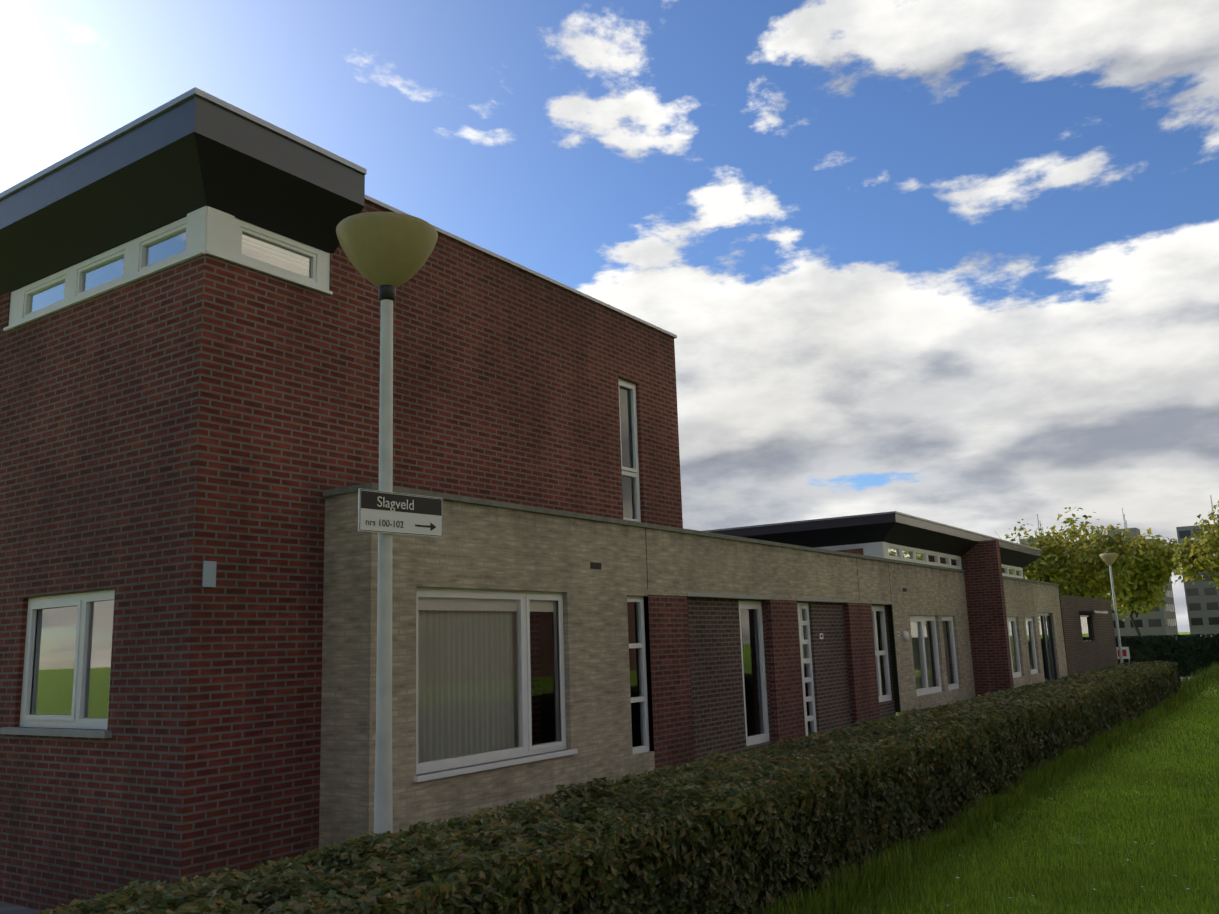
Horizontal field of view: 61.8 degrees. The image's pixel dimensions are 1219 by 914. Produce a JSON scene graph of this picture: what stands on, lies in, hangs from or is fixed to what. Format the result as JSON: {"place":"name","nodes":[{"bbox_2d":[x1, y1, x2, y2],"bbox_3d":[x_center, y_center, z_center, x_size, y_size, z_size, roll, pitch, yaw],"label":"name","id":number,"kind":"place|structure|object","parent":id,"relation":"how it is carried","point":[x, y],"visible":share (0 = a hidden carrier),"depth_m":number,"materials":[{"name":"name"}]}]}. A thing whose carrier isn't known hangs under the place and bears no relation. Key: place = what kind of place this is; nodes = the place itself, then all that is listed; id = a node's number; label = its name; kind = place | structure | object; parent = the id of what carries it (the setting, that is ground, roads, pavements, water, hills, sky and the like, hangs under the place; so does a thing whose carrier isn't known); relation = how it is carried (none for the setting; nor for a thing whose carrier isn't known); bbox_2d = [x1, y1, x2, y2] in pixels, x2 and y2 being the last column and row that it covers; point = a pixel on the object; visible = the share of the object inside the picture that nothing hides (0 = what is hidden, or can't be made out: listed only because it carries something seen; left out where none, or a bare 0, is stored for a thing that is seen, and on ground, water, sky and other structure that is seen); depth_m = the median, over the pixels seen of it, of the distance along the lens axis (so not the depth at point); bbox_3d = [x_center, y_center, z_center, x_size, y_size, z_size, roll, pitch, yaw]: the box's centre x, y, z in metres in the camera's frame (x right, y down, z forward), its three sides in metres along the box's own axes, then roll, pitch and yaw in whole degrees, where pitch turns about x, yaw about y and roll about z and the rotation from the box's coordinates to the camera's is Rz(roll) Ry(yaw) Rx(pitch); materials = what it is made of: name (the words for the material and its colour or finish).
{"place":"outdoors","nodes":[
{"label":"outdoors","id":0,"kind":"place"},
{"bbox_2d":[0,87,682,911],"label":"two storey house","id":1,"kind":"structure","parent":0,"point":[190,309],"depth_m":9.57,"materials":[{"name":"red brick"}]},
{"bbox_2d":[0,677,1191,913],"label":"footpath paving","id":2,"kind":"structure","parent":0,"point":[8,909],"depth_m":9.24,"materials":[{"name":"grey"}]},
{"bbox_2d":[336,212,442,835],"bbox_3d":[-1.391,0.940,6.299,0.659,4.976,0.659,-3,-11,8],"label":"street lamp post","id":3,"kind":"object","parent":2,"relation":"on","point":[387,254],"visible":1,"depth_m":6.45,"materials":[{"name":"grey plastic"}]},
{"bbox_2d":[1099,553,1123,662],"bbox_3d":[18.790,6.049,37.705,0.650,4.990,0.650,-9,-13,33],"label":"street lamp","id":4,"kind":"object","parent":2,"relation":"on","point":[1109,559],"visible":0.96,"depth_m":37.84,"materials":[{"name":"grey metal"}]},
{"bbox_2d":[0,0,1218,631],"label":"sky","id":5,"kind":"structure","parent":0,"point":[955,263],"materials":[{"name":"blue"}]},
{"bbox_2d":[742,632,1218,913],"bbox_3d":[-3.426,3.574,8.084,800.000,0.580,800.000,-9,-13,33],"label":"lawn","id":6,"kind":"structure","parent":0,"point":[1087,804],"depth_m":8.13,"materials":[{"name":"green plant"}]},
{"bbox_2d":[36,660,1181,913],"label":"beech hedge","id":7,"kind":"object","parent":6,"relation":"on","point":[740,832],"visible":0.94,"depth_m":5.54,"materials":[{"name":"green plant"}]},
{"bbox_2d":[319,482,1067,849],"bbox_3d":[3.347,4.303,24.369,9.850,4.745,31.660,-9,-13,33],"label":"single-storey house row","id":8,"kind":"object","parent":6,"relation":"on","point":[661,646],"visible":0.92,"depth_m":12.77,"materials":[{"name":"beige brick"}]},
{"bbox_2d":[996,518,1098,542],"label":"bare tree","id":9,"kind":"object","parent":6,"relation":"on","point":[1025,531],"visible":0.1,"depth_m":67.09,"materials":[{"name":"plant"}]},
{"bbox_2d":[1020,514,1091,597],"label":"apartment block","id":10,"kind":"structure","parent":6,"relation":"on","point":[1024,541],"depth_m":166.70,"materials":[{"name":"concrete"}]},
{"bbox_2d":[1005,507,1142,607],"bbox_3d":[26.142,7.295,57.539,7.313,9.379,8.136,-9,-13,33],"label":"yellow tree","id":11,"kind":"object","parent":6,"relation":"on","point":[1073,567],"visible":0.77,"depth_m":56.30,"materials":[{"name":"green plant"}]},
{"bbox_2d":[1064,508,1177,635],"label":"apartment block","id":12,"kind":"structure","parent":6,"relation":"on","point":[1161,621],"depth_m":186.86,"materials":[{"name":"concrete"}]},
{"bbox_2d":[1116,647,1129,661],"bbox_3d":[23.274,9.296,46.107,0.600,1.360,0.065,-9,-13,33],"label":"notice board","id":13,"kind":"object","parent":6,"relation":"on","point":[1125,653],"visible":0.38,"depth_m":46.09,"materials":[{"name":"silver metal"}]},
{"bbox_2d":[1080,527,1187,635],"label":"yellow tree","id":14,"kind":"object","parent":6,"relation":"on","point":[1153,568],"visible":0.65,"depth_m":81.04,"materials":[{"name":"green plant"}]},
{"bbox_2d":[1115,633,1218,676],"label":"hedge","id":15,"kind":"object","parent":6,"relation":"on","point":[1188,653],"visible":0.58,"depth_m":45.09,"materials":[{"name":"green plant"}]},
{"bbox_2d":[1172,501,1218,590],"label":"green tree","id":16,"kind":"object","parent":6,"relation":"on","point":[1203,556],"visible":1,"depth_m":56.89,"materials":[{"name":"green plant"}]},
{"bbox_2d":[1176,524,1218,633],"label":"apartment block","id":17,"kind":"structure","parent":6,"relation":"on","point":[1202,600],"depth_m":198.94,"materials":[{"name":"concrete"}]},
{"bbox_2d":[1059,594,1117,674],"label":"building","id":18,"kind":"structure","parent":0,"point":[1089,633],"depth_m":38.75,"materials":[{"name":"brown brick"}]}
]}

